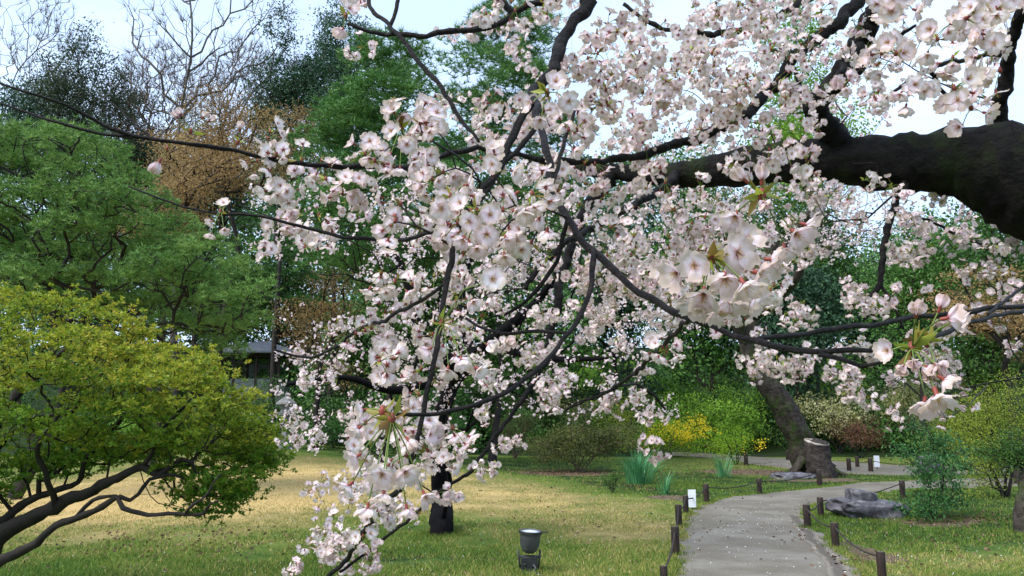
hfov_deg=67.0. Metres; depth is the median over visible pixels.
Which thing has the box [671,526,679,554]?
path post
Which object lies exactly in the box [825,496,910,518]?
garden rock
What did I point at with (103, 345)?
ornamental tree
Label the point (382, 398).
slope shrub
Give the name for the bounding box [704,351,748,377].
slope shrub
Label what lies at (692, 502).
notice card
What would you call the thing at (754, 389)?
slope shrub
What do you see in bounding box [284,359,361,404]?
slope shrub
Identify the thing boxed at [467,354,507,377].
slope shrub
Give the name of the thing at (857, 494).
garden rock
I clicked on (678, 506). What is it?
path post
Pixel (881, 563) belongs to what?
path post
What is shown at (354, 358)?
broadleaf tree
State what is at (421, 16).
sky
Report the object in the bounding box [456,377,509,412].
slope shrub
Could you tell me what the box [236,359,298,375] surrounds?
slope shrub
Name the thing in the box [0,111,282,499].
pine tree
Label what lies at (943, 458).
nandina bush
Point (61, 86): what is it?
evergreen tree
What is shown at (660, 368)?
slope shrub
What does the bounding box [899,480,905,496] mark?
path post
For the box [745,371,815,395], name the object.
slope shrub
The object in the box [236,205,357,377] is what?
broadleaf tree
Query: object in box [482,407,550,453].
slope shrub
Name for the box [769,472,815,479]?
garden rock
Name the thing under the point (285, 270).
pine tree
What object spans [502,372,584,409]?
slope shrub
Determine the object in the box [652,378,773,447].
green shrub
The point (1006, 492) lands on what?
airy shrub
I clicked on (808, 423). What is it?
slope shrub
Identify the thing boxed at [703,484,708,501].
path post
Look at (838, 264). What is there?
broadleaf tree
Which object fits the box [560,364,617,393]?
slope shrub
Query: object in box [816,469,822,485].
path post
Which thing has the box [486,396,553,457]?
azalea bush
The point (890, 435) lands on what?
slope shrub
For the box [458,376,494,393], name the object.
slope shrub
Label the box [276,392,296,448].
stone lantern
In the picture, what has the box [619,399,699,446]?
slope shrub
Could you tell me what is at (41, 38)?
bare tree
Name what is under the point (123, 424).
slope shrub
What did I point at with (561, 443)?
azalea bush
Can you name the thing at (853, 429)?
red brown shrub
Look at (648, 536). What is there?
fallen petals
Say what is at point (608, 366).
slope shrub
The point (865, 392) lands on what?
slope shrub
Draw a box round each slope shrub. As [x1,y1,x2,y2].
[55,409,129,453]
[70,389,139,444]
[109,404,198,443]
[178,366,245,396]
[186,405,280,444]
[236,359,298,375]
[247,364,310,389]
[274,390,379,447]
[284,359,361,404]
[329,387,381,424]
[360,389,433,448]
[413,401,489,452]
[450,391,508,442]
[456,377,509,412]
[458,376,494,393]
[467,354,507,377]
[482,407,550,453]
[491,382,552,426]
[492,364,525,396]
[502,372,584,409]
[534,405,594,442]
[543,394,664,452]
[548,362,594,378]
[548,382,635,426]
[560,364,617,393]
[572,347,643,377]
[619,375,693,416]
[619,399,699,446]
[622,360,683,393]
[633,375,741,425]
[654,352,723,386]
[668,396,774,451]
[688,366,750,400]
[700,387,737,410]
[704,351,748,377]
[708,396,785,447]
[735,378,794,408]
[738,392,779,432]
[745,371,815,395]
[759,403,859,451]
[778,386,858,441]
[800,356,890,397]
[810,379,874,421]
[827,385,879,412]
[827,392,921,453]
[840,354,884,385]
[875,387,965,441]
[911,384,963,414]
[953,396,1023,443]
[964,412,1023,445]
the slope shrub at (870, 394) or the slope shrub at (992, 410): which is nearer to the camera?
the slope shrub at (992, 410)
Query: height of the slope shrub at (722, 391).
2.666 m
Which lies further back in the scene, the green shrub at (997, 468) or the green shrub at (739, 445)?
the green shrub at (739, 445)
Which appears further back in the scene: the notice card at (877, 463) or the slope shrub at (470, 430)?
the slope shrub at (470, 430)
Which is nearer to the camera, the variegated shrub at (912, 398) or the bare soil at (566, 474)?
the bare soil at (566, 474)
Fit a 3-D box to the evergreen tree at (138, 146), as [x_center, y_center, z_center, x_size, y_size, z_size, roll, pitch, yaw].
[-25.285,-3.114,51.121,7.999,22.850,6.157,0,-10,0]
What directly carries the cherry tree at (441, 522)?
on the ground at (978, 550)
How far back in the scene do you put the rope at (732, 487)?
16.31 m
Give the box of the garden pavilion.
[211,341,296,407]
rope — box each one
[666,532,675,565]
[709,481,757,488]
[762,472,817,481]
[806,509,830,527]
[823,483,900,500]
[834,527,875,555]
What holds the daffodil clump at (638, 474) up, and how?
on the ground at (978, 550)
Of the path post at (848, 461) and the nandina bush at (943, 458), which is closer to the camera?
the nandina bush at (943, 458)
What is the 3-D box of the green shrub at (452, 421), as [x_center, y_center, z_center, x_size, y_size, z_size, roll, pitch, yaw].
[-3.665,5.013,30.567,4.498,4.125,3.819,0,-10,0]
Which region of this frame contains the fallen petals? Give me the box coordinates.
[11,485,1023,575]
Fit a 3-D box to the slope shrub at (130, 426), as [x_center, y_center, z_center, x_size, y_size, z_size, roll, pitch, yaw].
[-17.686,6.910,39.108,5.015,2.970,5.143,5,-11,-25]
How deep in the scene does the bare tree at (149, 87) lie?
52.25 m
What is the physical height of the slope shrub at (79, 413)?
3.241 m
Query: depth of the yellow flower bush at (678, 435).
34.68 m
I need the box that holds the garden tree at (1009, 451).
[960,421,1023,533]
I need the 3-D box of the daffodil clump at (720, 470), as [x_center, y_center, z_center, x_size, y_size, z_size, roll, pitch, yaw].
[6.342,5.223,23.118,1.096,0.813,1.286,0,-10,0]
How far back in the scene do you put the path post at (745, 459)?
29.30 m
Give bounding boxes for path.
[672,452,1011,475]
[677,477,1017,575]
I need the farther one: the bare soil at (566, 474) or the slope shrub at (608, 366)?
the slope shrub at (608, 366)
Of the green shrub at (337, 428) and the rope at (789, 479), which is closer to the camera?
the rope at (789, 479)
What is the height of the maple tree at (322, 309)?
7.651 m
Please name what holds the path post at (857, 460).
on the ground at (978, 550)
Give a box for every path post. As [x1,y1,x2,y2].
[660,565,667,575]
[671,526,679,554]
[675,504,681,525]
[683,495,688,512]
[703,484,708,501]
[744,453,747,464]
[756,478,761,493]
[785,450,789,459]
[803,504,810,527]
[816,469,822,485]
[817,497,823,515]
[830,522,839,547]
[846,458,851,470]
[855,456,859,466]
[868,458,872,470]
[876,551,886,575]
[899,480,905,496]
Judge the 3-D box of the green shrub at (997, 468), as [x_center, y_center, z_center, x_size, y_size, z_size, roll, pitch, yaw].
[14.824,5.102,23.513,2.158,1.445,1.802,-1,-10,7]
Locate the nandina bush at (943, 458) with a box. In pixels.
[880,404,991,523]
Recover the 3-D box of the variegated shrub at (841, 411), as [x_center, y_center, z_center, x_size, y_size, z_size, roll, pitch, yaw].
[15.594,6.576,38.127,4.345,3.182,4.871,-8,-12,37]
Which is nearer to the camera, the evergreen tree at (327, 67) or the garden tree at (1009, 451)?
the garden tree at (1009, 451)
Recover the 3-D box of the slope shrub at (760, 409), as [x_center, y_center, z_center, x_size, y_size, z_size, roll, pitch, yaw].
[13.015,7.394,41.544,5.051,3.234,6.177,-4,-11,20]
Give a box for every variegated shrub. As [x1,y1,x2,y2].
[795,390,881,452]
[856,373,946,452]
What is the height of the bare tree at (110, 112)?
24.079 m
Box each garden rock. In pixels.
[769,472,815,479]
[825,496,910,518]
[845,488,877,500]
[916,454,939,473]
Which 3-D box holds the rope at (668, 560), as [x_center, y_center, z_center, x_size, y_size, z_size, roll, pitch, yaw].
[1.732,2.872,8.479,0.019,0.138,2.144,-3,-10,14]
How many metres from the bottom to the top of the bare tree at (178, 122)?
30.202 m
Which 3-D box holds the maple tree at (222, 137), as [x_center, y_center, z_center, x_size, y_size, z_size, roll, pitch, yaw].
[-10.816,-0.976,29.688,7.988,14.071,7.076,-9,-13,42]
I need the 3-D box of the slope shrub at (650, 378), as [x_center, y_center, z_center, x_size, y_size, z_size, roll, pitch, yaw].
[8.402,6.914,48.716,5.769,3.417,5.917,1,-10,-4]
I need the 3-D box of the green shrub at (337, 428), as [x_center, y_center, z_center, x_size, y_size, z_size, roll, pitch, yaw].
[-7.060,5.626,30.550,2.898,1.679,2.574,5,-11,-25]
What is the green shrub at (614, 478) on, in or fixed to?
on the ground at (978, 550)
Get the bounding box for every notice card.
[688,490,695,508]
[874,456,879,468]
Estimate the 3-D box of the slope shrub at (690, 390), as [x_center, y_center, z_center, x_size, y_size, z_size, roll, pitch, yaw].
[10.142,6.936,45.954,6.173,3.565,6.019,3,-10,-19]
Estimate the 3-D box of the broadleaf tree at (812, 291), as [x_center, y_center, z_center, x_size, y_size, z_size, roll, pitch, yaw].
[14.447,2.821,40.009,8.207,10.931,7.542,0,-10,0]
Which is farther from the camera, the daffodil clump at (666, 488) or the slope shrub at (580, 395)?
the slope shrub at (580, 395)
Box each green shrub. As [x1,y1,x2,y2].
[238,371,306,428]
[297,413,352,447]
[365,364,474,455]
[590,387,654,455]
[599,469,624,492]
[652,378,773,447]
[705,423,768,464]
[964,438,1011,476]
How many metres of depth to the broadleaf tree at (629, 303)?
43.92 m
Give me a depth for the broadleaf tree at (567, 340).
40.91 m
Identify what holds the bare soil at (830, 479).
on the ground at (978, 550)
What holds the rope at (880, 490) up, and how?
attached to the path post at (902, 488)
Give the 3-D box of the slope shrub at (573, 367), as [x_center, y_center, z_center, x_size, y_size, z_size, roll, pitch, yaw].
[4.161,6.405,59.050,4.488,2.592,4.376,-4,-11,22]
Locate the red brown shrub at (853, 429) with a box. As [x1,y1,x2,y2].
[823,415,889,457]
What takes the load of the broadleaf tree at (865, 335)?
on the ground at (978, 550)
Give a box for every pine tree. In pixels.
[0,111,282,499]
[235,211,414,363]
[282,25,481,461]
[395,0,601,460]
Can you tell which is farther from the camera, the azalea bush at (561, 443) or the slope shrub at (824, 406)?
the slope shrub at (824, 406)
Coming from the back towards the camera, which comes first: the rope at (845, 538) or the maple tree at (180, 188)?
the maple tree at (180, 188)
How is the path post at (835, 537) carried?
on the ground at (978, 550)
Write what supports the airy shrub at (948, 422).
on the ground at (978, 550)
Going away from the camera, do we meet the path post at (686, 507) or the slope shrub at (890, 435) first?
the path post at (686, 507)
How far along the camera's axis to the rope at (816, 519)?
11.14 m
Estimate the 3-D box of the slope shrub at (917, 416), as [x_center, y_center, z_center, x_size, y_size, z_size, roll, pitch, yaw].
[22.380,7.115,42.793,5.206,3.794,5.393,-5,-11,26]
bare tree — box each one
[0,0,96,126]
[61,70,163,255]
[99,34,223,391]
[113,0,308,428]
[189,29,280,392]
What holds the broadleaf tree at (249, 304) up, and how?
on the ground at (978, 550)
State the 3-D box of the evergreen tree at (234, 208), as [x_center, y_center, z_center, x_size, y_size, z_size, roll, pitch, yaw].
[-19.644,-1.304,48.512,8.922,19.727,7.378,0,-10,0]
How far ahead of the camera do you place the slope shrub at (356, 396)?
44.31 m
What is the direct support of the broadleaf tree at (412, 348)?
on the ground at (978, 550)
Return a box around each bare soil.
[517,471,608,475]
[647,495,682,500]
[692,469,783,475]
[765,478,858,481]
[840,540,909,565]
[884,517,981,527]
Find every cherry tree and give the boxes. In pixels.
[0,0,1023,575]
[242,178,714,535]
[660,147,911,477]
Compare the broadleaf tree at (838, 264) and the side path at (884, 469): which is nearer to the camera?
the side path at (884, 469)
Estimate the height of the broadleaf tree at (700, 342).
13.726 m
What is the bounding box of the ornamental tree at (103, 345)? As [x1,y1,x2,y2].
[0,279,302,567]
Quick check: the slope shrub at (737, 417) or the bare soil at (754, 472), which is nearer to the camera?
the bare soil at (754, 472)
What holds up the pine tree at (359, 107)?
on the ground at (978, 550)
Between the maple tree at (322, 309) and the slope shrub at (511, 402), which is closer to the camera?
the maple tree at (322, 309)
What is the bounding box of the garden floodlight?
[517,528,547,575]
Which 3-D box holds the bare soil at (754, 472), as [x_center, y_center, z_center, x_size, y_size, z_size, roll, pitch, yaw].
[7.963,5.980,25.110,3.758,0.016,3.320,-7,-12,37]
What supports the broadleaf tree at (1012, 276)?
on the ground at (978, 550)
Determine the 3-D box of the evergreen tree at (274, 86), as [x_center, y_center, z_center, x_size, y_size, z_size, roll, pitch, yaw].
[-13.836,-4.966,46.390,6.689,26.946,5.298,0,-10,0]
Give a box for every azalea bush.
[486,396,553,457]
[517,393,650,472]
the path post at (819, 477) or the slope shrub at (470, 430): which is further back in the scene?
the slope shrub at (470, 430)
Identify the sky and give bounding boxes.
[0,0,1023,347]
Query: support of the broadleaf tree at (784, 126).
on the ground at (978, 550)
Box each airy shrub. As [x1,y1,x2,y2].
[908,384,1002,463]
[935,365,1023,497]
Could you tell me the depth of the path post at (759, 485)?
17.27 m
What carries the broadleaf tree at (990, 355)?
on the ground at (978, 550)
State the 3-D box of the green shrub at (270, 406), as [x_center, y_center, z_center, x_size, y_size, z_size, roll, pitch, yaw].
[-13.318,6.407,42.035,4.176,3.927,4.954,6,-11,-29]
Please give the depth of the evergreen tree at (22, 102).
51.70 m
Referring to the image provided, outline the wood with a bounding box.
[0,66,1016,366]
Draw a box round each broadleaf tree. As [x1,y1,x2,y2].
[0,196,180,417]
[153,252,282,393]
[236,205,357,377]
[280,271,449,411]
[324,205,526,439]
[430,185,612,437]
[530,183,680,417]
[620,206,776,426]
[717,247,865,423]
[736,0,880,390]
[752,189,887,402]
[821,204,1020,452]
[827,238,948,402]
[924,196,1023,411]
[958,214,1023,371]
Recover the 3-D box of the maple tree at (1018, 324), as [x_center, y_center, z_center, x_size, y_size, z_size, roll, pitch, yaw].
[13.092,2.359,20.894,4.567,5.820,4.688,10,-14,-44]
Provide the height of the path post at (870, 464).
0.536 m
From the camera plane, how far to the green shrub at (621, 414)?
36.33 m
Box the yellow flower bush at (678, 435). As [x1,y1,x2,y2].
[612,412,737,457]
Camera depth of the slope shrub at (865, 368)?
58.80 m
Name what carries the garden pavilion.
on the ground at (978, 550)
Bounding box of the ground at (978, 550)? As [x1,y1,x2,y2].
[0,347,1023,575]
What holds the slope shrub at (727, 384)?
on the ground at (978, 550)
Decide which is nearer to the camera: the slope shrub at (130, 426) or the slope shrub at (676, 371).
the slope shrub at (130, 426)
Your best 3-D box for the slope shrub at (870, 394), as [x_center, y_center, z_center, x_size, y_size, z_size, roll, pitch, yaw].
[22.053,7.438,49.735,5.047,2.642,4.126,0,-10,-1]
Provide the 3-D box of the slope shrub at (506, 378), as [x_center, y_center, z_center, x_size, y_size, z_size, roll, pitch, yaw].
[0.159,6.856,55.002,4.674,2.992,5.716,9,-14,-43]
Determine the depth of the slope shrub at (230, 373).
54.58 m
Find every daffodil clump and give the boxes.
[608,446,672,484]
[653,467,676,494]
[710,450,740,476]
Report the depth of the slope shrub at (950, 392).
49.78 m
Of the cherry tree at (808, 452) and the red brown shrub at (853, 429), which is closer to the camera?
the cherry tree at (808, 452)
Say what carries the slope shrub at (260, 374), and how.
on the ground at (978, 550)
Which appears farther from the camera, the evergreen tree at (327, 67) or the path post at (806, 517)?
the evergreen tree at (327, 67)
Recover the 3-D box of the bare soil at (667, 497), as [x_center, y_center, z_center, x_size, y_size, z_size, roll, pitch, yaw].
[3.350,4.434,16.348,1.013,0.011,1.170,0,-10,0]
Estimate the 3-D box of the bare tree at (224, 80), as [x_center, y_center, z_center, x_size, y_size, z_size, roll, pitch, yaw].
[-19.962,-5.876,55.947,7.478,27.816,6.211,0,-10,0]
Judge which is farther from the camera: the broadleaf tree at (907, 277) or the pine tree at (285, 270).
the pine tree at (285, 270)
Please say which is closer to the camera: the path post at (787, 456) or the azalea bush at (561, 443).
the azalea bush at (561, 443)
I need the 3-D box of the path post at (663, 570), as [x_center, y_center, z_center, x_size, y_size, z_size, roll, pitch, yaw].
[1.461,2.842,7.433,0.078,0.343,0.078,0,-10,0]
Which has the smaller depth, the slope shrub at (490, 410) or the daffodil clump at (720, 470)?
the daffodil clump at (720, 470)
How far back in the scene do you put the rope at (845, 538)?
9.08 m
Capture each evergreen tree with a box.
[0,73,55,393]
[16,12,144,418]
[87,86,173,394]
[132,108,265,400]
[231,0,322,423]
[281,0,384,407]
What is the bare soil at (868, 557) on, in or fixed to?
on the ground at (978, 550)
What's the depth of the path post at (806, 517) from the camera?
11.88 m
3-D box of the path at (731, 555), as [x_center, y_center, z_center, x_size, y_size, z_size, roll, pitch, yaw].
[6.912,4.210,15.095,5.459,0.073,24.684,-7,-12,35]
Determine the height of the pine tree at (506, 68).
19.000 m
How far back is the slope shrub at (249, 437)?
38.27 m
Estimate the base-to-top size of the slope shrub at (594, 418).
3.643 m
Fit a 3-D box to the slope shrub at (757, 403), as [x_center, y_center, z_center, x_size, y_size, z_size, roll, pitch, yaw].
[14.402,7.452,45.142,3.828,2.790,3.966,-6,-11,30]
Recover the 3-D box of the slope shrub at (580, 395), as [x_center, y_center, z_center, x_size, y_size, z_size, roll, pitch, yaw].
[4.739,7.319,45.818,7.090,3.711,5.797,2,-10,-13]
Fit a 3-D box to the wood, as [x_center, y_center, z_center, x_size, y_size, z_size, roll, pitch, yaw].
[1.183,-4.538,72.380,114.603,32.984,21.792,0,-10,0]
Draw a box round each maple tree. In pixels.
[76,126,262,464]
[119,72,336,442]
[250,253,375,447]
[902,260,1023,483]
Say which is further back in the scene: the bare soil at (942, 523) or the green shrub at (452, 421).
the green shrub at (452, 421)
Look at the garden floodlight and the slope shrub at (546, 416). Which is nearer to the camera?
the garden floodlight
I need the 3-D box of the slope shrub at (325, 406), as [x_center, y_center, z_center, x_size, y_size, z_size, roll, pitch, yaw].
[-8.750,7.085,39.286,5.896,3.775,7.211,-1,-10,5]
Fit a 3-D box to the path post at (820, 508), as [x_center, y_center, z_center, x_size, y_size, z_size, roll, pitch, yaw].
[5.257,3.783,13.180,0.108,0.431,0.108,0,-10,0]
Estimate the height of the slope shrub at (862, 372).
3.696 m
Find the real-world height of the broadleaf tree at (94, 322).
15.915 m
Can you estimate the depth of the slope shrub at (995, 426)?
38.73 m
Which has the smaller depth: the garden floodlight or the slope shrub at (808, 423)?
the garden floodlight
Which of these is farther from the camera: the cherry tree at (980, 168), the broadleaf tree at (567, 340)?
the broadleaf tree at (567, 340)
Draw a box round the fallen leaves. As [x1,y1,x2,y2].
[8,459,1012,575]

